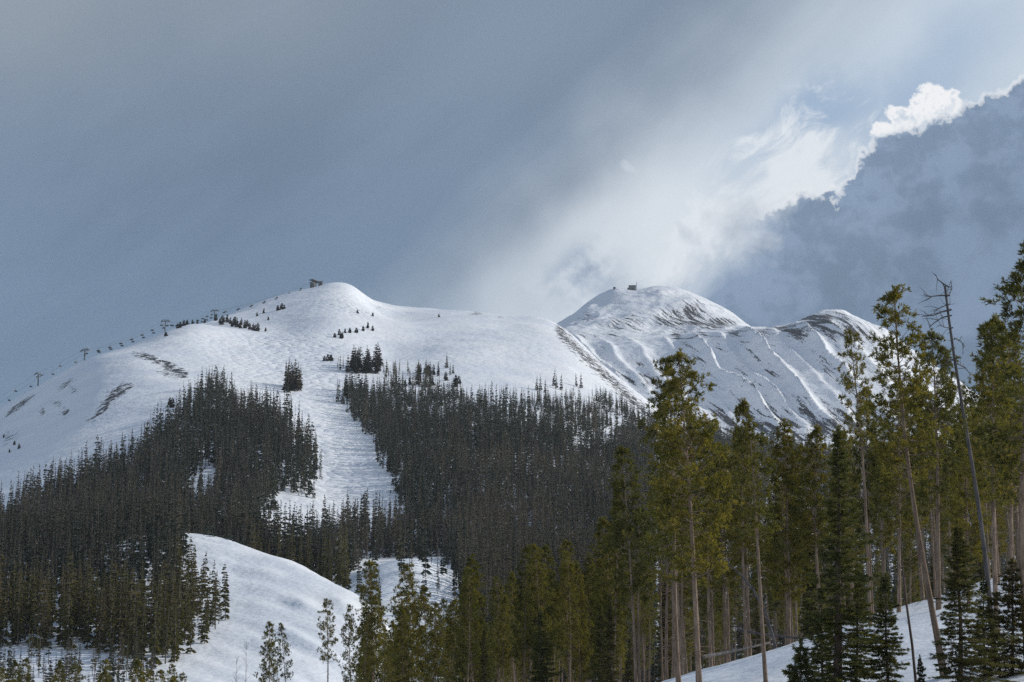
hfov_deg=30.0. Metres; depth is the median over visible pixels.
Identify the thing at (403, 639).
lodgepole pine
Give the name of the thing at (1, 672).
lodgepole pine
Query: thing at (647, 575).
lodgepole pine
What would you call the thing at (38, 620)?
spruce tree
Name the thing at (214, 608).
spruce tree
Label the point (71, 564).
spruce tree
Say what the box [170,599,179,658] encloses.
spruce tree
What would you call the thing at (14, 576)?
spruce tree
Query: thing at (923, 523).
lodgepole pine
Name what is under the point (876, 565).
lodgepole pine
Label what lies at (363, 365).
stunted fir
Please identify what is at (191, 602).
spruce tree
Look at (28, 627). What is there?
spruce tree
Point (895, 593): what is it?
lodgepole pine
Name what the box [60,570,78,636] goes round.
spruce tree
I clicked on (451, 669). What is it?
lodgepole pine
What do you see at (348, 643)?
lodgepole pine
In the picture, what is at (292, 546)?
spruce tree
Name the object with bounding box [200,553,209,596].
spruce tree
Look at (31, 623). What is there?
spruce tree
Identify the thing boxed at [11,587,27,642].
spruce tree
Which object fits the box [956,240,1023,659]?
lodgepole pine
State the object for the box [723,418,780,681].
lodgepole pine
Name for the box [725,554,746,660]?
lodgepole pine
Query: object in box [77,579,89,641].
spruce tree
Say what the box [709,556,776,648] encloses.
bent tree
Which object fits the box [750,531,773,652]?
lodgepole pine
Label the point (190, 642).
spruce tree
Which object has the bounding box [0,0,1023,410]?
sky
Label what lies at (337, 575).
spruce tree
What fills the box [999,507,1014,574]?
lodgepole pine
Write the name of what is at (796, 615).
lodgepole pine
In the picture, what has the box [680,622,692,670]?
lodgepole pine
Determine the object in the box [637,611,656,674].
lodgepole pine
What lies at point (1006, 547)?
lodgepole pine
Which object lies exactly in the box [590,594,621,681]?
spruce tree
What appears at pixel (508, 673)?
lodgepole pine
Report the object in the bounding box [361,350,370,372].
stunted fir
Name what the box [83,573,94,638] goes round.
spruce tree
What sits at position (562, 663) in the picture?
lodgepole pine
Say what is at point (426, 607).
lodgepole pine
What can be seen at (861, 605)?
spruce tree
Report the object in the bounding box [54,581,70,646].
spruce tree
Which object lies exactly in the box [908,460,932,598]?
lodgepole pine
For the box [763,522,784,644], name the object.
lodgepole pine
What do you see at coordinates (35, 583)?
spruce tree
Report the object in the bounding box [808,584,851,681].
spruce tree
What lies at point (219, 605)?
spruce tree
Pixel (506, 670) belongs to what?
lodgepole pine
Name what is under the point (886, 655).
spruce tree
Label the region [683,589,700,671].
lodgepole pine
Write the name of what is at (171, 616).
spruce tree
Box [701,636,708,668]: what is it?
lodgepole pine
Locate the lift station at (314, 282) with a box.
[309,279,317,287]
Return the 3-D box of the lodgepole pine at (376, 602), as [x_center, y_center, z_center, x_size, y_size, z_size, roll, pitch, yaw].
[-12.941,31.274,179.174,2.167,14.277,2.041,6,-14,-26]
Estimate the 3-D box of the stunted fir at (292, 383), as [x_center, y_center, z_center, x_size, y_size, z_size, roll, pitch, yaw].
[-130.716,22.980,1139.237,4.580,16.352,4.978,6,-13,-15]
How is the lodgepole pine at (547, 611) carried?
on the ground
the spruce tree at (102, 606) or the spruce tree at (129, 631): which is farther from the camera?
the spruce tree at (102, 606)
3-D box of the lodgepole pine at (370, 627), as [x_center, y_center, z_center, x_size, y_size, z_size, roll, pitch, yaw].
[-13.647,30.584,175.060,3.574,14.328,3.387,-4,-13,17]
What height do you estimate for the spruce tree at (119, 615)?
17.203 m
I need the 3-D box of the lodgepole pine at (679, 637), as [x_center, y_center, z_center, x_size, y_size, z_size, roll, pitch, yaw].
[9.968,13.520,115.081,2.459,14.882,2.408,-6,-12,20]
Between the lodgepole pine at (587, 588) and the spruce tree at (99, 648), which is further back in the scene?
the spruce tree at (99, 648)
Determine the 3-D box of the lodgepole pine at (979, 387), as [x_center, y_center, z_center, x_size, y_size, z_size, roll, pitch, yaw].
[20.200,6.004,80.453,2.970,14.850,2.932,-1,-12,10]
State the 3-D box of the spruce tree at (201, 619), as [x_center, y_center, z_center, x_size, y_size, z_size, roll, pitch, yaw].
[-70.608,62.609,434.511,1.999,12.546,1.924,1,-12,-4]
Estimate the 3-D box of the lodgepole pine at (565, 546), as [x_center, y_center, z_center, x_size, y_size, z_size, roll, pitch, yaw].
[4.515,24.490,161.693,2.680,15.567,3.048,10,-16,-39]
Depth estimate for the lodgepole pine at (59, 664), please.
294.88 m
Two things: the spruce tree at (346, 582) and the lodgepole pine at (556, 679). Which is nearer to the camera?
the lodgepole pine at (556, 679)
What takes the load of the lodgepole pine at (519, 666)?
on the ground
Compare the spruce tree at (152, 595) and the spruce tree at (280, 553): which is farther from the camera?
the spruce tree at (280, 553)
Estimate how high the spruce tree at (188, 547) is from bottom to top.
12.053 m
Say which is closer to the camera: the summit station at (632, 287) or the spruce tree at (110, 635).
the spruce tree at (110, 635)
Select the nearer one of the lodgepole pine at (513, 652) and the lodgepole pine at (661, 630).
the lodgepole pine at (661, 630)
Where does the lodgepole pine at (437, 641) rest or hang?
on the ground
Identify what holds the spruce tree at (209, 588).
on the snow knoll
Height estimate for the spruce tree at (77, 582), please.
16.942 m
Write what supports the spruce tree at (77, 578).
on the snow knoll
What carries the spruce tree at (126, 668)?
on the snow knoll
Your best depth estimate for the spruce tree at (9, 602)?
436.53 m
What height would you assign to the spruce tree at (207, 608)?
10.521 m
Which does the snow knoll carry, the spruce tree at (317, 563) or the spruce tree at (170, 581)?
the spruce tree at (170, 581)
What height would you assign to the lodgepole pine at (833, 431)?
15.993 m
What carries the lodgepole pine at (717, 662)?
on the ground
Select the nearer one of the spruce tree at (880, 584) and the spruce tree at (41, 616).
the spruce tree at (880, 584)
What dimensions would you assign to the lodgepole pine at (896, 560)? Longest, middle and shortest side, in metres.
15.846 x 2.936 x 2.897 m
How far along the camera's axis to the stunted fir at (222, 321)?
1591.82 m
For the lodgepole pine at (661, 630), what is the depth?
151.85 m
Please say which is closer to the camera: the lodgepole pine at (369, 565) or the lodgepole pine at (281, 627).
the lodgepole pine at (281, 627)
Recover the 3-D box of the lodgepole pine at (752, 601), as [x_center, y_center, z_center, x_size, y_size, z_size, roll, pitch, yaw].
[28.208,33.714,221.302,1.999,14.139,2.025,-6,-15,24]
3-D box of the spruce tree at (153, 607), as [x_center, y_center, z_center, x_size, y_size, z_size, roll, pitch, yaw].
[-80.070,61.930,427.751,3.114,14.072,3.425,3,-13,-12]
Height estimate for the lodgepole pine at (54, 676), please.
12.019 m
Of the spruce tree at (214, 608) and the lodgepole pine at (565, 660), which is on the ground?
the lodgepole pine at (565, 660)
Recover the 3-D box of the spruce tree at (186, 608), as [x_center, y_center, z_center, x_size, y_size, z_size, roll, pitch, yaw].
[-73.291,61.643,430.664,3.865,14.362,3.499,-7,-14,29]
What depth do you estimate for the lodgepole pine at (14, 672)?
246.33 m
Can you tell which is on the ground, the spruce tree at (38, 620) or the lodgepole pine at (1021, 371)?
the lodgepole pine at (1021, 371)
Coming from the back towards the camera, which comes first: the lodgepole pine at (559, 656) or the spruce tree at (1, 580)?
the spruce tree at (1, 580)
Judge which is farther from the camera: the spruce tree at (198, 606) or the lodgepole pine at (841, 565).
the spruce tree at (198, 606)
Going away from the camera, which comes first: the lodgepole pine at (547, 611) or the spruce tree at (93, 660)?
the lodgepole pine at (547, 611)
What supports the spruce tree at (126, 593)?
on the snow knoll
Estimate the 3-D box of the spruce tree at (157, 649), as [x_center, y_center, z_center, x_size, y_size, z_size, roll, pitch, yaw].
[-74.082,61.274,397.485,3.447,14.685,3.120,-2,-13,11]
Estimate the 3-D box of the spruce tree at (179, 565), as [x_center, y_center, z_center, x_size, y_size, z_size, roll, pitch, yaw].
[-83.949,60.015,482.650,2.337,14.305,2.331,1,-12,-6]
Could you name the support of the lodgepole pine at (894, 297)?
on the ground
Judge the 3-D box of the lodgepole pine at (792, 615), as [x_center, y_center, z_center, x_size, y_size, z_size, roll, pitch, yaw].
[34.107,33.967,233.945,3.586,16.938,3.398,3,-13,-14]
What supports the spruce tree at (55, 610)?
on the snow knoll
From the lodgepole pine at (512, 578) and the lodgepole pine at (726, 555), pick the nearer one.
the lodgepole pine at (726, 555)
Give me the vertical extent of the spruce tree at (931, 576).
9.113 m
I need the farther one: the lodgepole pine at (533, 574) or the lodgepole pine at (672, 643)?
the lodgepole pine at (533, 574)
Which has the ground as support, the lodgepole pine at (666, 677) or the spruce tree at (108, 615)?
the lodgepole pine at (666, 677)
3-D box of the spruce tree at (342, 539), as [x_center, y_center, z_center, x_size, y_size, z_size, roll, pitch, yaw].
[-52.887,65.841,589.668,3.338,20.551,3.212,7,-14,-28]
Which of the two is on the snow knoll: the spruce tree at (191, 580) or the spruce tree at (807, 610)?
the spruce tree at (191, 580)
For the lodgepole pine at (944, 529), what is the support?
on the ground
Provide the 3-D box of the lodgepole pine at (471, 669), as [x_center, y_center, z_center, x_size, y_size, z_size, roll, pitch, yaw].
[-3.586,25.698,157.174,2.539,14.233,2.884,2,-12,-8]
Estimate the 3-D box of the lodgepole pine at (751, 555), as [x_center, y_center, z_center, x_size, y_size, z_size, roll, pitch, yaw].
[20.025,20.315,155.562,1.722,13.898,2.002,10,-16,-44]
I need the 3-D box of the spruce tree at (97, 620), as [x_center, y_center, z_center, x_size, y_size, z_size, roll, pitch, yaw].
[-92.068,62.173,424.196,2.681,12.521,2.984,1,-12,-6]
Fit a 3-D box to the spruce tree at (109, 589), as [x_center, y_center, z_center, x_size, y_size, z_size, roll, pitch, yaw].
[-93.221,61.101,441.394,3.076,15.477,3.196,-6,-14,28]
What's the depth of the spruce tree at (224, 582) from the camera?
478.77 m
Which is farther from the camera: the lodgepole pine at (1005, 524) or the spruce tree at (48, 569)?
the spruce tree at (48, 569)
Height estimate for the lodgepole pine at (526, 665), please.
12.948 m
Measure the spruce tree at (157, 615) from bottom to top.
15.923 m
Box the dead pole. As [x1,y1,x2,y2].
[897,536,916,681]
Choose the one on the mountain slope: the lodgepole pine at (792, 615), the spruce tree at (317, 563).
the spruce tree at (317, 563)
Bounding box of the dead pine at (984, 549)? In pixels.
[917,273,995,656]
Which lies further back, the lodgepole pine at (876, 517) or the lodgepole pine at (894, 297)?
the lodgepole pine at (876, 517)
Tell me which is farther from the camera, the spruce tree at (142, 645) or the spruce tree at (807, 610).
the spruce tree at (142, 645)
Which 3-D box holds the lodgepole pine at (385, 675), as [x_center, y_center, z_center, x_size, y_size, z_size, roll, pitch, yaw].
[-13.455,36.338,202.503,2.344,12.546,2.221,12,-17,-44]
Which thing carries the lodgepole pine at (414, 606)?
on the ground
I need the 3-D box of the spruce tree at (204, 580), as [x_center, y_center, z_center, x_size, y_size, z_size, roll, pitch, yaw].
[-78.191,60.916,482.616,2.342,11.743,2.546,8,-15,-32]
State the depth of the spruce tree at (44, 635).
417.09 m
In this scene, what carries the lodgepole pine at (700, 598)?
on the ground
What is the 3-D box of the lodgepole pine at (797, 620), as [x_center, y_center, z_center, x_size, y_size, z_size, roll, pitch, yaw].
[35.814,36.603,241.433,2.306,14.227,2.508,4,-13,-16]
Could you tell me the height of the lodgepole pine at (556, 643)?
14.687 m
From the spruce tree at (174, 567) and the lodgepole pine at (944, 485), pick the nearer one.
the lodgepole pine at (944, 485)
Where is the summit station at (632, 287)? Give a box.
[627,282,636,289]
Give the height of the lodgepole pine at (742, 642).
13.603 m
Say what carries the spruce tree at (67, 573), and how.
on the snow knoll
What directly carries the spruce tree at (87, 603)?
on the snow knoll
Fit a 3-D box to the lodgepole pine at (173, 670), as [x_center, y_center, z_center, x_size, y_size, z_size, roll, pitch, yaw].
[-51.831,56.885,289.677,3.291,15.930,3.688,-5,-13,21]
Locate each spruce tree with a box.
[0,551,7,613]
[0,562,3,605]
[0,583,3,642]
[0,593,10,645]
[2,573,9,622]
[3,572,13,629]
[6,561,17,614]
[8,560,16,617]
[9,557,21,622]
[9,569,24,637]
[9,590,18,644]
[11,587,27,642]
[12,580,24,645]
[14,563,29,616]
[22,573,35,639]
[23,583,32,635]
[24,590,39,642]
[27,626,30,657]
[28,572,38,632]
[29,631,34,657]
[31,576,50,646]
[34,628,39,664]
[36,591,51,648]
[37,593,48,644]
[40,571,54,631]
[41,559,51,615]
[41,586,55,637]
[48,577,60,633]
[54,569,65,624]
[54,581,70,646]
[56,562,70,622]
[57,564,65,623]
[59,579,75,648]
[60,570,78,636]
[62,552,75,616]
[62,595,70,639]
[67,589,72,640]
[68,569,79,633]
[73,638,77,673]
[75,561,81,616]
[75,568,83,635]
[76,560,83,616]
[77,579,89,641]
[78,576,92,636]
[82,581,92,648]
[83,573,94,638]
[84,572,95,624]
[90,645,95,675]
[91,593,101,644]
[92,568,97,620]
[92,576,100,622]
[92,590,106,651]
[94,582,106,637]
[97,631,100,662]
[98,595,107,650]
[103,582,116,653]
[105,572,113,610]
[105,584,115,647]
[106,584,113,643]
[107,556,114,605]
[108,578,127,650]
[110,634,114,655]
[114,561,129,627]
[115,560,126,617]
[117,587,136,655]
[118,571,130,636]
[124,569,136,625]
[124,588,143,658]
[124,643,129,677]
[126,635,130,664]
[131,579,142,647]
[131,580,148,645]
[136,600,147,660]
[138,561,146,612]
[138,598,147,653]
[140,590,149,656]
[143,566,155,635]
[146,576,155,645]
[147,574,160,638]
[147,587,157,643]
[147,600,162,664]
[148,584,161,651]
[148,602,160,657]
[151,586,164,655]
[154,579,162,638]
[156,564,164,601]
[159,559,170,604]
[159,604,166,656]
[161,605,171,663]
[165,567,175,624]
[165,593,174,650]
[168,565,178,611]
[168,566,172,594]
[168,606,179,661]
[169,573,175,638]
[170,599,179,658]
[171,596,185,654]
[173,537,182,587]
[176,550,182,596]
[176,561,184,601]
[177,531,183,566]
[177,582,183,650]
[178,566,187,623]
[180,583,192,641]
[182,581,191,623]
[183,550,190,592]
[183,586,188,639]
[185,536,193,575]
[185,608,196,652]
[186,567,193,599]
[188,598,195,634]
[189,562,193,600]
[189,585,195,614]
[190,544,196,588]
[191,569,197,616]
[193,569,202,612]
[195,576,201,622]
[197,589,204,639]
[198,565,206,601]
[199,597,209,643]
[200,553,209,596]
[200,559,207,601]
[202,593,209,629]
[204,572,212,618]
[205,597,210,631]
[209,589,216,625]
[211,560,215,592]
[211,579,219,628]
[212,573,218,604]
[216,582,222,623]
[219,581,230,619]
[220,564,229,606]
[248,519,253,547]
[251,523,256,548]
[256,530,260,550]
[260,525,264,551]
[275,524,280,556]
[277,524,282,556]
[285,523,290,558]
[288,527,296,560]
[298,530,303,564]
[304,529,309,568]
[305,529,314,570]
[315,553,319,574]
[320,522,327,577]
[325,543,331,579]
[328,558,332,581]
[331,521,342,580]
[335,536,342,584]
[336,522,343,581]
[337,535,343,584]
[340,534,351,589]
[341,524,347,575]
[397,523,402,558]
[475,628,489,681]
[526,609,562,681]
[583,604,607,681]
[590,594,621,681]
[619,637,637,681]
[653,580,694,681]
[691,648,694,671]
[750,597,760,655]
[760,615,773,651]
[781,636,816,681]
[794,424,895,681]
[798,533,834,636]
[801,574,815,636]
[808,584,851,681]
[842,567,883,681]
[842,573,855,621]
[859,572,910,681]
[875,580,889,612]
[916,654,926,681]
[928,525,1019,681]
[929,557,933,596]
[954,556,1023,678]
[964,578,1006,671]
[966,511,1001,581]
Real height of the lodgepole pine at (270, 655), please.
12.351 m
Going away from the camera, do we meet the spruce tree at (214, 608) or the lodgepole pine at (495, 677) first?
the lodgepole pine at (495, 677)
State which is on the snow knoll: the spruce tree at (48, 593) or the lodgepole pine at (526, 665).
the spruce tree at (48, 593)
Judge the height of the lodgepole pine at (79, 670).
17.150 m
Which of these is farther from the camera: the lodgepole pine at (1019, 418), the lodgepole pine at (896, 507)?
the lodgepole pine at (896, 507)
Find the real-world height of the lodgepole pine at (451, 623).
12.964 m
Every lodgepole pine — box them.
[0,667,7,681]
[6,659,22,681]
[18,657,31,681]
[48,673,60,681]
[52,660,65,681]
[65,661,87,681]
[96,659,111,681]
[99,668,108,681]
[127,658,144,681]
[143,668,154,681]
[153,669,166,681]
[165,664,177,681]
[177,671,186,681]
[254,621,280,681]
[275,623,293,681]
[316,598,337,681]
[336,604,364,681]
[347,597,382,681]
[354,559,389,680]
[356,625,374,681]
[364,599,386,679]
[374,625,393,681]
[379,627,392,681]
[385,619,401,681]
[386,562,426,680]
[390,605,415,681]
[400,590,425,681]
[411,586,438,680]
[415,636,428,681]
[419,602,449,681]
[430,626,442,681]
[432,598,452,681]
[438,634,457,681]
[439,602,462,681]
[440,598,462,680]
[449,553,491,681]
[454,572,481,681]
[455,566,483,681]
[465,618,485,680]
[476,617,494,680]
[484,575,512,681]
[487,603,502,681]
[491,619,510,681]
[494,595,513,681]
[498,573,523,681]
[502,601,519,681]
[502,620,515,681]
[504,571,522,681]
[507,545,537,681]
[509,586,527,681]
[511,596,538,676]
[515,586,538,681]
[519,542,555,670]
[521,552,545,680]
[522,544,562,660]
[529,570,556,665]
[544,586,554,680]
[546,636,561,681]
[550,539,580,681]
[550,594,561,681]
[552,604,569,681]
[553,552,584,681]
[555,617,564,681]
[556,580,577,680]
[557,561,583,681]
[560,614,581,681]
[562,560,593,681]
[572,553,602,681]
[581,565,599,673]
[584,515,625,680]
[587,553,621,679]
[595,499,630,680]
[601,568,625,664]
[603,445,654,681]
[610,567,630,681]
[616,621,628,681]
[616,628,626,681]
[623,506,652,681]
[626,559,644,658]
[626,565,650,681]
[627,355,715,681]
[627,551,658,680]
[637,348,744,681]
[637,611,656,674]
[640,561,658,681]
[649,463,687,678]
[651,461,680,680]
[651,528,669,681]
[651,579,671,676]
[656,449,694,675]
[665,482,698,674]
[665,547,690,673]
[670,577,701,652]
[678,453,712,635]
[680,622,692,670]
[683,510,711,653]
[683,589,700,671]
[687,433,727,666]
[694,443,745,663]
[697,512,728,657]
[697,569,722,659]
[699,492,718,665]
[699,579,722,652]
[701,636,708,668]
[703,535,724,639]
[713,456,737,661]
[714,580,737,649]
[714,599,727,664]
[715,619,727,664]
[719,397,763,657]
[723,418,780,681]
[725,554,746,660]
[729,441,765,655]
[740,632,747,658]
[744,508,767,638]
[746,576,760,652]
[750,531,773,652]
[750,532,778,650]
[753,418,818,644]
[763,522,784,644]
[765,503,804,646]
[765,576,784,633]
[773,467,796,625]
[773,557,794,643]
[774,490,801,642]
[777,595,799,629]
[778,474,807,640]
[792,423,836,626]
[793,442,828,630]
[793,507,806,636]
[793,590,803,641]
[797,545,816,633]
[813,496,835,607]
[826,519,847,596]
[828,429,857,604]
[828,429,870,604]
[830,489,847,621]
[835,328,878,624]
[846,386,886,612]
[854,557,874,614]
[859,283,954,675]
[864,428,894,610]
[865,452,891,606]
[866,380,932,612]
[868,440,898,601]
[872,559,888,600]
[873,567,888,595]
[882,391,941,600]
[884,449,910,605]
[889,503,914,603]
[892,578,904,604]
[895,327,972,609]
[895,478,927,605]
[901,537,923,602]
[904,570,918,602]
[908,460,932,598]
[908,573,919,602]
[914,387,944,575]
[916,410,941,596]
[926,491,948,586]
[927,464,948,593]
[929,350,963,575]
[932,489,963,562]
[933,453,967,572]
[934,545,949,585]
[939,394,1001,601]
[943,519,965,577]
[955,312,1019,629]
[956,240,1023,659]
[959,444,977,575]
[963,401,991,579]
[963,508,983,575]
[974,354,1009,582]
[976,404,998,568]
[981,332,1023,600]
[984,470,1007,568]
[985,462,992,574]
[988,328,1023,574]
[988,508,1008,573]
[995,383,1019,573]
[995,419,1017,556]
[995,469,1014,568]
[997,503,1015,566]
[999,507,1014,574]
[1002,465,1017,569]
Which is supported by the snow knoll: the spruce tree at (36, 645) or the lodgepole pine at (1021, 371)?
the spruce tree at (36, 645)
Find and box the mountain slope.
[0,282,1015,681]
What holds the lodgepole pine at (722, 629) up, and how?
on the ground
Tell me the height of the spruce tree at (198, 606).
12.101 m
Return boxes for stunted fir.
[219,316,224,324]
[234,317,238,326]
[282,368,288,392]
[286,368,290,392]
[290,366,295,390]
[294,369,298,390]
[295,362,301,388]
[296,369,300,389]
[343,374,347,396]
[345,357,350,371]
[350,350,355,369]
[352,352,357,370]
[353,356,360,372]
[358,356,361,371]
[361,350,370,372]
[361,355,367,372]
[365,353,372,372]
[372,344,378,366]
[372,360,378,372]
[378,347,383,365]
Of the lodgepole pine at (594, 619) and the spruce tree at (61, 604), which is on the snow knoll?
the spruce tree at (61, 604)
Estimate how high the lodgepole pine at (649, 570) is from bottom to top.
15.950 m
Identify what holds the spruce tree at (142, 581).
on the snow knoll
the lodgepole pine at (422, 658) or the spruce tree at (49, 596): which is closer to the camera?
the lodgepole pine at (422, 658)
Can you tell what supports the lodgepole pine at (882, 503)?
on the ground
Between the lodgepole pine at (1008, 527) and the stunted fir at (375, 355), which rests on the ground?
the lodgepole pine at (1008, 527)
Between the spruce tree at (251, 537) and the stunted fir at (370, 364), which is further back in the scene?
the stunted fir at (370, 364)
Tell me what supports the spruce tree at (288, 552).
on the mountain slope
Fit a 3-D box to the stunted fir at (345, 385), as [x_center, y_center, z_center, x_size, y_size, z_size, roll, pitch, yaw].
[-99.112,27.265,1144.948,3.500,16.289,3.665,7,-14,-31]
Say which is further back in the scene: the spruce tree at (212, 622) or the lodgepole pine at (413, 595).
the spruce tree at (212, 622)
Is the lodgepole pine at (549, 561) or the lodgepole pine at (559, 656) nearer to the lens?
the lodgepole pine at (549, 561)
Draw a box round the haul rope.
[2,283,310,400]
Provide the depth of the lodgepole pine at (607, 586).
145.65 m
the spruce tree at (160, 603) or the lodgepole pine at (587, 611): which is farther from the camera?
the spruce tree at (160, 603)
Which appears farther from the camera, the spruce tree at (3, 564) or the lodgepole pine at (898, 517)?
the spruce tree at (3, 564)
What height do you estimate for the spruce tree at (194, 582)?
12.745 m
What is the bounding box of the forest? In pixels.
[0,364,1016,681]
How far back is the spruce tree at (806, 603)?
141.11 m
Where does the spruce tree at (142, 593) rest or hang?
on the snow knoll
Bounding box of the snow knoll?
[0,533,390,681]
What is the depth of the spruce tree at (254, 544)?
592.07 m
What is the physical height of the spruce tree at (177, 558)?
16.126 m
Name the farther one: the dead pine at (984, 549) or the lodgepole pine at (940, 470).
the lodgepole pine at (940, 470)
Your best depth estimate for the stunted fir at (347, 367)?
1250.68 m
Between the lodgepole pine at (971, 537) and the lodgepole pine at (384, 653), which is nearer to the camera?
the lodgepole pine at (971, 537)
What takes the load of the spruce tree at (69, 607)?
on the snow knoll
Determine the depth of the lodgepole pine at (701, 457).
119.95 m
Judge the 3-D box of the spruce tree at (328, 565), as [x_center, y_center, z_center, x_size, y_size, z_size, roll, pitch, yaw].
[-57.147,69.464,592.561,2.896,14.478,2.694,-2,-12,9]
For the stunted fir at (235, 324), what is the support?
on the mountain slope
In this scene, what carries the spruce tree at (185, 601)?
on the snow knoll
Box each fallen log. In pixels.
[702,638,770,657]
[736,627,806,638]
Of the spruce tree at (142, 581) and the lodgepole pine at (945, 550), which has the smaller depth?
the lodgepole pine at (945, 550)
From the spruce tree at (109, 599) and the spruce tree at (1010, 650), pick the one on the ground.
the spruce tree at (1010, 650)
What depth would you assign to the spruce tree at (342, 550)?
578.45 m
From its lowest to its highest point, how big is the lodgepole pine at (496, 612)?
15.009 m
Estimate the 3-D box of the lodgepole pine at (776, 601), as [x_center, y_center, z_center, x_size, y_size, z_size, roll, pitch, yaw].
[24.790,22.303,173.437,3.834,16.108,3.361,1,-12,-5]
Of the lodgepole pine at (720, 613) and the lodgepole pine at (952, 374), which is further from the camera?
the lodgepole pine at (720, 613)
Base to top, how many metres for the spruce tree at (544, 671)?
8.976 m
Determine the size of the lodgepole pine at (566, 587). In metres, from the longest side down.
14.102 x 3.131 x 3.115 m
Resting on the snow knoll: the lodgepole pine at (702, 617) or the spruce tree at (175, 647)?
the spruce tree at (175, 647)
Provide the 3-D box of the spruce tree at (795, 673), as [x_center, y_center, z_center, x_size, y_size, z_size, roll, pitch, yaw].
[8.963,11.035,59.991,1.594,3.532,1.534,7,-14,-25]
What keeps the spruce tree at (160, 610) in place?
on the snow knoll
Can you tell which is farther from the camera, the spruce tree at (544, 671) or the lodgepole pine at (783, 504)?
the spruce tree at (544, 671)
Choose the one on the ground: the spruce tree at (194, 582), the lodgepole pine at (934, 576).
the lodgepole pine at (934, 576)
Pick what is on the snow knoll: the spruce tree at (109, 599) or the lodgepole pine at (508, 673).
the spruce tree at (109, 599)
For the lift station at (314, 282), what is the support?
on the mountain slope
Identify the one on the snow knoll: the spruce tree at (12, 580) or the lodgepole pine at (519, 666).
the spruce tree at (12, 580)
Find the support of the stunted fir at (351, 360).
on the mountain slope
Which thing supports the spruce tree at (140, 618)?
on the snow knoll
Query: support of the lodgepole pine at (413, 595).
on the ground
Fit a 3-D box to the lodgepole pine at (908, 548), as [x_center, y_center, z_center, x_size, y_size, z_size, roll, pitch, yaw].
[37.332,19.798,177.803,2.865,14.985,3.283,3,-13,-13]
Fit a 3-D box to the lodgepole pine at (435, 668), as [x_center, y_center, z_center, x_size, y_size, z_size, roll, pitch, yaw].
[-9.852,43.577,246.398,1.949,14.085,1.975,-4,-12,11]
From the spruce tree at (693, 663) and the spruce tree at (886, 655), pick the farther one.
the spruce tree at (693, 663)
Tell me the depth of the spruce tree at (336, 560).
594.21 m
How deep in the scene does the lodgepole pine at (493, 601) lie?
185.81 m
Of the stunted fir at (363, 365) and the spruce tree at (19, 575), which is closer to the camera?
the spruce tree at (19, 575)
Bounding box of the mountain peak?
[557,286,999,447]
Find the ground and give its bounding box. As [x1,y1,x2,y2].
[662,574,1023,681]
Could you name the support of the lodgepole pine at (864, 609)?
on the ground
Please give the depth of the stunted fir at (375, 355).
1313.96 m
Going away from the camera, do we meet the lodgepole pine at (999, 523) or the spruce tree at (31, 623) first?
the lodgepole pine at (999, 523)
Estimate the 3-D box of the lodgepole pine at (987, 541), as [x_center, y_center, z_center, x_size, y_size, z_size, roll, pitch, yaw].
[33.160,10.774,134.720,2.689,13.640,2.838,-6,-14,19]
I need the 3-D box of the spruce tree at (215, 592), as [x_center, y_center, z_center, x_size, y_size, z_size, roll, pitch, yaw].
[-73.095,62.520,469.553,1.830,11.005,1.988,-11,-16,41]
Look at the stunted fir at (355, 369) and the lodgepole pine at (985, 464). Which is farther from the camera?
the stunted fir at (355, 369)
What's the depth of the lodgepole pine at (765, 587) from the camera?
166.31 m
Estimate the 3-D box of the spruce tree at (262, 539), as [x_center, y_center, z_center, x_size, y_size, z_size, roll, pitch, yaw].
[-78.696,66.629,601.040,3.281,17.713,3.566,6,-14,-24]
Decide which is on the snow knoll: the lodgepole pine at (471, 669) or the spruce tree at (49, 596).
the spruce tree at (49, 596)
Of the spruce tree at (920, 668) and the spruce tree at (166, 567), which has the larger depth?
the spruce tree at (166, 567)
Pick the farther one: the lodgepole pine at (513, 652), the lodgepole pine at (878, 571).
the lodgepole pine at (878, 571)
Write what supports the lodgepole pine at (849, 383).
on the ground
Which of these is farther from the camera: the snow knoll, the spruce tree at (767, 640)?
the snow knoll
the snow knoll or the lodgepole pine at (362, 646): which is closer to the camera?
the lodgepole pine at (362, 646)
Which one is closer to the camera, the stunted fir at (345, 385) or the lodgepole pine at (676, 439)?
the lodgepole pine at (676, 439)
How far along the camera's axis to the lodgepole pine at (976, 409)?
125.13 m
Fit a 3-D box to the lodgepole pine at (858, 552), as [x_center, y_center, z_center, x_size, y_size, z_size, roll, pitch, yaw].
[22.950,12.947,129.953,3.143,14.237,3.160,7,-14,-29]
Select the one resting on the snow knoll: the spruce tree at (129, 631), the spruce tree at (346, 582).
the spruce tree at (129, 631)
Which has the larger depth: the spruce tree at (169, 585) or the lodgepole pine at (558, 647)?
the spruce tree at (169, 585)
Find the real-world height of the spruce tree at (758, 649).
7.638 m
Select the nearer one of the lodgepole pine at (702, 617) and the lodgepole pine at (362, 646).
the lodgepole pine at (702, 617)
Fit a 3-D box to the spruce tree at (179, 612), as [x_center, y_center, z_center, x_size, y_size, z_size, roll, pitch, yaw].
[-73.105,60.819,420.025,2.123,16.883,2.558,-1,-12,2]
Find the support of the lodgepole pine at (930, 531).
on the ground
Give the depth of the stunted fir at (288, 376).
1129.94 m
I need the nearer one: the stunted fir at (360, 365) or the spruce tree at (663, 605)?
the spruce tree at (663, 605)
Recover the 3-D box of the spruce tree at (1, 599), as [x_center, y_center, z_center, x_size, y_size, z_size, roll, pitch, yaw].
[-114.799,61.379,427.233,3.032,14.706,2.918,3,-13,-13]
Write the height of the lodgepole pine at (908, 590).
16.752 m
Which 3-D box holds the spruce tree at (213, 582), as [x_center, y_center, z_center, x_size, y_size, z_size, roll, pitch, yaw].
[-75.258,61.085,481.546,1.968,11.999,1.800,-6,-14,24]

